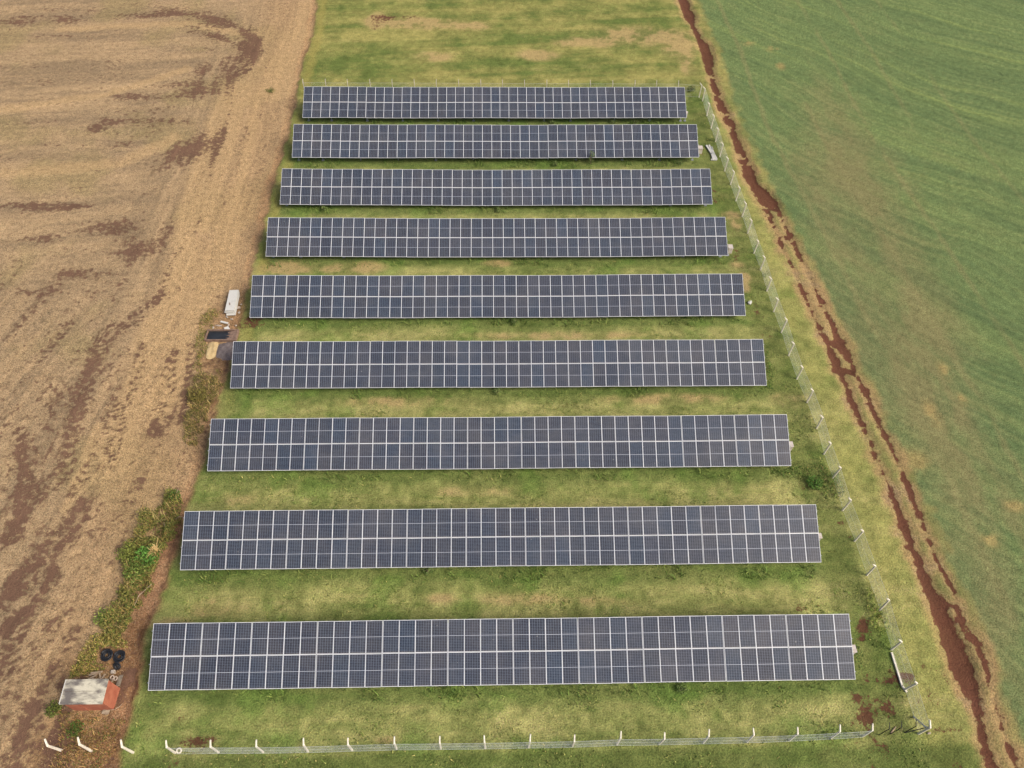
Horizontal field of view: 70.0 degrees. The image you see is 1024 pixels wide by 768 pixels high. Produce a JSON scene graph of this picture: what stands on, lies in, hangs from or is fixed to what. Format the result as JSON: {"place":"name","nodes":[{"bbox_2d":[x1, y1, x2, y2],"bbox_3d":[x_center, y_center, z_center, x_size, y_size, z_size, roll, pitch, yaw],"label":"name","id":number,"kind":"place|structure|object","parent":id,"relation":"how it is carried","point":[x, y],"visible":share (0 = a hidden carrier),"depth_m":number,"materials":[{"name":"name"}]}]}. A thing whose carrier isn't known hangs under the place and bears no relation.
{"place":"outdoors","nodes":[
{"label":"outdoors","id":0,"kind":"place"},
{"bbox_2d":[0,0,317,767],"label":"ploughed field","id":1,"kind":"structure","parent":0,"point":[134,307],"depth_m":77.46,"materials":[{"name":"brown soil"}]},
{"bbox_2d":[44,699,61,717],"bbox_3d":[-31.736,22.488,50.632,1.118,0.870,1.202,0,52,-1],"label":"leafy shrub","id":2,"kind":"object","parent":1,"relation":"on","point":[52,708],"visible":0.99,"depth_m":50.52,"materials":[{"name":"green plant"}]},
{"bbox_2d":[44,738,62,751],"bbox_3d":[-30.429,24.035,48.650,0.154,2.488,0.469,-13,56,-9],"label":"fence post","id":3,"kind":"object","parent":1,"relation":"on","point":[51,747],"visible":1,"depth_m":48.21,"materials":[{"name":"concrete"}]},
{"bbox_2d":[65,719,84,738],"bbox_3d":[-29.872,23.620,50.001,1.114,0.526,1.234,28,57,20],"label":"leafy shrub","id":4,"kind":"object","parent":1,"relation":"on","point":[74,730],"visible":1,"depth_m":49.94,"materials":[{"name":"green plant"}]},
{"bbox_2d":[77,737,92,751],"bbox_3d":[-28.379,24.026,48.697,0.154,2.488,0.469,-6,51,-6],"label":"fence post","id":5,"kind":"object","parent":1,"relation":"on","point":[83,746],"visible":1,"depth_m":48.28,"materials":[{"name":"concrete"}]},
{"bbox_2d":[49,709,126,767],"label":"undergrowth","id":6,"kind":"object","parent":1,"relation":"on","point":[91,744],"visible":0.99,"depth_m":49.64,"materials":[{"name":"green plant"}]},
{"bbox_2d":[59,679,119,710],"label":"brick shed","id":7,"kind":"structure","parent":1,"relation":"on","point":[88,694],"depth_m":49.97,"materials":[{"name":"orange paint"}]},
{"bbox_2d":[69,705,88,710],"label":"wall","id":8,"kind":"structure","parent":7,"relation":"in","point":[78,707],"depth_m":50.31,"materials":[{"name":"orange brick"}]},
{"bbox_2d":[67,630,127,678],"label":"undergrowth","id":9,"kind":"object","parent":1,"relation":"on","point":[81,663],"visible":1,"depth_m":53.06,"materials":[{"name":"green plant"}]},
{"bbox_2d":[92,606,113,627],"bbox_3d":[-30.419,17.374,54.598,1.576,0.947,1.570,-36,61,-25],"label":"leafy shrub","id":10,"kind":"object","parent":1,"relation":"on","point":[100,615],"visible":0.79,"depth_m":54.46,"materials":[{"name":"green plant"}]},
{"bbox_2d":[100,649,112,660],"bbox_3d":[-29.442,19.691,53.140,0.922,0.273,0.914,0,52,-1],"label":"pipe coil","id":11,"kind":"object","parent":1,"relation":"on","point":[105,652],"visible":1,"depth_m":53.09,"materials":[{"name":"black plastic"}]},
{"bbox_2d":[113,662,120,669],"bbox_3d":[-28.451,20.323,52.691,0.563,0.436,0.484,0,52,-1],"label":"pipe coil","id":12,"kind":"object","parent":1,"relation":"on","point":[116,664],"visible":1,"depth_m":52.63,"materials":[{"name":"black plastic"}]},
{"bbox_2d":[113,650,125,661],"bbox_3d":[-28.493,19.770,53.092,0.904,0.272,0.901,0,52,-1],"label":"pipe coil","id":13,"kind":"object","parent":1,"relation":"on","point":[117,654],"visible":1,"depth_m":53.05,"materials":[{"name":"black plastic"}]},
{"bbox_2d":[116,675,122,685],"bbox_3d":[-27.865,21.061,51.928,0.300,0.031,1.011,-11,27,-9],"label":"leaning board","id":14,"kind":"object","parent":1,"relation":"on","point":[119,680],"visible":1,"depth_m":51.92,"materials":[{"name":"beige wood"}]},
{"bbox_2d":[114,541,140,563],"bbox_3d":[-30.233,13.278,57.668,2.009,1.151,1.944,33,58,22],"label":"leafy shrub","id":15,"kind":"object","parent":1,"relation":"on","point":[126,551],"visible":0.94,"depth_m":57.49,"materials":[{"name":"green plant"}]},
{"bbox_2d":[122,557,152,582],"bbox_3d":[-29.052,14.408,56.736,2.254,1.258,2.155,0,52,-1],"label":"leafy shrub","id":16,"kind":"object","parent":1,"relation":"on","point":[135,568],"visible":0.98,"depth_m":56.48,"materials":[{"name":"green plant"}]},
{"bbox_2d":[98,486,183,647],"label":"undergrowth","id":17,"kind":"object","parent":1,"relation":"on","point":[124,595],"visible":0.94,"depth_m":56.95,"materials":[{"name":"green plant"}]},
{"bbox_2d":[147,539,160,556],"bbox_3d":[-27.943,13.045,57.344,1.471,1.198,1.393,-33,59,-24],"label":"dry leaf bunch","id":18,"kind":"object","parent":17,"relation":"on","point":[155,550],"visible":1,"depth_m":57.24,"materials":[{"name":"beige plant"}]},
{"bbox_2d":[134,543,159,564],"bbox_3d":[-28.640,13.427,57.481,1.967,1.295,1.911,0,52,-1],"label":"leafy shrub","id":19,"kind":"object","parent":1,"relation":"on","point":[145,554],"visible":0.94,"depth_m":57.17,"materials":[{"name":"green plant"}]},
{"bbox_2d":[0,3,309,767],"bbox_3d":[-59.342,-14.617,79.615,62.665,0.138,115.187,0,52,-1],"label":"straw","id":20,"kind":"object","parent":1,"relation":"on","point":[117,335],"visible":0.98,"depth_m":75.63,"materials":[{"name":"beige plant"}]},
{"bbox_2d":[167,489,180,502],"bbox_3d":[-28.203,9.282,60.922,1.224,0.978,1.240,0,52,-1],"label":"leafy shrub","id":21,"kind":"object","parent":1,"relation":"on","point":[178,492],"visible":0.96,"depth_m":60.82,"materials":[{"name":"green plant"}]},
{"bbox_2d":[188,387,206,402],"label":"leafy shrub","id":22,"kind":"object","parent":1,"relation":"on","point":[198,394],"visible":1,"depth_m":67.14,"materials":[{"name":"green plant"}]},
{"bbox_2d":[182,369,223,445],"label":"undergrowth","id":23,"kind":"object","parent":1,"relation":"on","point":[190,410],"visible":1,"depth_m":67.01,"materials":[{"name":"green plant"}]},
{"bbox_2d":[192,308,221,373],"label":"undergrowth","id":24,"kind":"object","parent":1,"relation":"on","point":[200,331],"visible":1,"depth_m":71.88,"materials":[{"name":"brown plant"}]},
{"bbox_2d":[206,342,217,358],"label":"sand heap","id":25,"kind":"object","parent":1,"relation":"on","point":[211,350],"visible":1,"depth_m":71.06,"materials":[{"name":"beige sand"}]},
{"bbox_2d":[204,329,238,341],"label":"concrete basin","id":26,"kind":"object","parent":1,"relation":"on","point":[221,335],"visible":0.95,"depth_m":72.25,"materials":[{"name":"concrete"}]},
{"bbox_2d":[216,342,232,359],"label":"gravel heap","id":27,"kind":"object","parent":1,"relation":"on","point":[224,351],"visible":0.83,"depth_m":70.99,"materials":[{"name":"grey gravel"}]},
{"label":"bearer block","id":28,"kind":"object","parent":1,"relation":"on","visible":0},
{"bbox_2d":[226,294,239,315],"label":"white slab","id":29,"kind":"structure","parent":28,"relation":"on","point":[228,314],"depth_m":74.00,"materials":[{"name":"white concrete"}]},
{"bbox_2d":[225,290,238,310],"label":"white slab","id":30,"kind":"structure","parent":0,"point":[232,297],"depth_m":74.48,"materials":[{"name":"white concrete"}]},
{"bbox_2d":[117,0,1023,767],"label":"grass ground","id":31,"kind":"structure","parent":0,"point":[511,42],"depth_m":61.64,"materials":[{"name":"green plant"}]},
{"bbox_2d":[120,739,133,753],"bbox_3d":[-25.557,24.140,48.642,0.131,2.494,0.450,-7,52,-6],"label":"fence post","id":32,"kind":"object","parent":31,"relation":"on","point":[125,748],"visible":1,"depth_m":48.19,"materials":[{"name":"concrete"}]},
{"bbox_2d":[422,567,432,575],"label":"weed plant","id":33,"kind":"object","parent":31,"relation":"on","point":[427,570],"visible":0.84,"depth_m":57.23,"materials":[{"name":"green plant"}]},
{"bbox_2d":[302,87,687,121],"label":"solar array","id":34,"kind":"object","parent":31,"relation":"on","point":[515,102],"visible":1,"depth_m":95.25,"materials":[{"name":"blue glass"}]},
{"bbox_2d":[279,169,712,205],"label":"solar array","id":35,"kind":"object","parent":31,"relation":"on","point":[352,187],"visible":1,"depth_m":84.69,"materials":[{"name":"blue glass"}]},
{"bbox_2d":[492,387,500,394],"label":"weed plant","id":36,"kind":"object","parent":31,"relation":"on","point":[496,390],"visible":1,"depth_m":68.20,"materials":[{"name":"green plant"}]},
{"bbox_2d":[249,274,745,317],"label":"solar array","id":37,"kind":"object","parent":31,"relation":"on","point":[514,296],"visible":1,"depth_m":73.91,"materials":[{"name":"blue glass"}]},
{"bbox_2d":[292,124,702,160],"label":"solar array","id":38,"kind":"object","parent":31,"relation":"on","point":[322,141],"visible":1,"depth_m":89.95,"materials":[{"name":"blue glass"}]},
{"bbox_2d":[230,339,766,387],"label":"solar array","id":39,"kind":"object","parent":31,"relation":"on","point":[458,364],"visible":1,"depth_m":68.33,"materials":[{"name":"blue glass"}]},
{"bbox_2d":[266,217,733,257],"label":"solar array","id":40,"kind":"object","parent":31,"relation":"on","point":[468,237],"visible":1,"depth_m":79.26,"materials":[{"name":"blue glass"}]},
{"bbox_2d":[148,118,852,705],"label":"weeds","id":41,"kind":"object","parent":31,"relation":"on","point":[488,394],"visible":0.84,"depth_m":68.01,"materials":[{"name":"green plant"}]},
{"bbox_2d":[207,414,793,470],"bbox_3d":[-0.690,5.312,63.182,50.450,3.062,4.052,0,52,-1],"label":"solar array","id":42,"kind":"object","parent":31,"relation":"on","point":[462,442],"visible":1,"depth_m":62.79,"materials":[{"name":"blue glass"}]},
{"bbox_2d":[179,504,822,569],"bbox_3d":[-0.456,12.285,57.655,50.442,3.136,4.047,0,52,-1],"label":"solar array","id":43,"kind":"object","parent":31,"relation":"on","point":[329,539],"visible":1,"depth_m":57.21,"materials":[{"name":"blue glass"}]},
{"bbox_2d":[302,79,699,96],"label":"fence","id":44,"kind":"object","parent":31,"relation":"on","point":[568,83],"visible":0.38,"depth_m":98.59,"materials":[{"name":"grey metal"}]},
{"bbox_2d":[148,614,857,690],"bbox_3d":[-0.284,19.260,52.276,50.414,3.004,4.058,0,52,-1],"label":"solar array","id":45,"kind":"object","parent":31,"relation":"on","point":[275,658],"visible":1,"depth_m":51.87,"materials":[{"name":"blue glass"}]},
{"bbox_2d":[165,723,873,753],"bbox_3d":[0.750,23.996,49.196,47.080,2.400,0.662,-1,52,-1],"label":"front fence","id":46,"kind":"object","parent":31,"relation":"on","point":[216,750],"visible":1,"depth_m":49.02,"materials":[{"name":"concrete"}]},
{"bbox_2d":[676,682,688,693],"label":"weed plant","id":47,"kind":"object","parent":31,"relation":"on","point":[681,689],"visible":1,"depth_m":51.97,"materials":[{"name":"green plant"}]},
{"bbox_2d":[687,85,695,91],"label":"leafy shrub","id":48,"kind":"object","parent":31,"relation":"on","point":[694,89],"visible":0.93,"depth_m":100.79,"materials":[{"name":"green plant"}]},
{"bbox_2d":[705,145,714,159],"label":"lying post","id":49,"kind":"object","parent":31,"relation":"on","point":[708,149],"visible":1,"depth_m":92.13,"materials":[{"name":"white concrete"}]},
{"bbox_2d":[764,345,773,388],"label":"undergrowth","id":50,"kind":"object","parent":31,"relation":"on","point":[769,372],"visible":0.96,"depth_m":69.86,"materials":[{"name":"green plant"}]},
{"bbox_2d":[771,458,844,498],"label":"undergrowth","id":51,"kind":"object","parent":31,"relation":"on","point":[824,467],"visible":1,"depth_m":63.17,"materials":[{"name":"green plant"}]},
{"bbox_2d":[698,83,928,730],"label":"side fence","id":52,"kind":"object","parent":31,"relation":"on","point":[847,504],"visible":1,"depth_m":66.05,"materials":[{"name":"metal"}]},
{"bbox_2d":[807,475,823,489],"bbox_3d":[25.905,8.439,62.509,1.520,0.751,1.512,0,52,-1],"label":"leafy shrub","id":53,"kind":"object","parent":31,"relation":"on","point":[816,481],"visible":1,"depth_m":62.47,"materials":[{"name":"green plant"}]},
{"bbox_2d":[678,0,1020,767],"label":"drainage ditch","id":54,"kind":"object","parent":31,"relation":"in","point":[960,660],"visible":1,"depth_m":63.44,"materials":[{"name":"brown soil"}]},
{"bbox_2d":[863,587,890,635],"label":"undergrowth","id":55,"kind":"object","parent":31,"relation":"on","point":[876,617],"visible":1,"depth_m":55.52,"materials":[{"name":"green plant"}]},
{"bbox_2d":[890,652,907,692],"bbox_3d":[28.064,20.909,53.099,0.324,0.130,2.828,0,52,-1],"label":"fallen post","id":56,"kind":"object","parent":31,"relation":"on","point":[897,671],"visible":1,"depth_m":53.06,"materials":[{"name":"concrete"}]},
{"bbox_2d":[913,716,930,734],"bbox_3d":[28.099,23.152,50.207,0.284,2.460,1.301,4,52,2],"label":"corner post","id":57,"kind":"object","parent":31,"relation":"on","point":[924,730],"visible":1,"depth_m":49.87,"materials":[{"name":"concrete"}]},
{"bbox_2d":[855,645,863,669],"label":"undergrowth","id":58,"kind":"object","parent":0,"point":[859,655],"visible":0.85,"depth_m":53.75,"materials":[{"name":"green plant"}]},
{"bbox_2d":[699,0,1023,750],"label":"crop field","id":59,"kind":"structure","parent":0,"point":[886,137],"depth_m":85.33,"materials":[{"name":"green plant"}]}
]}

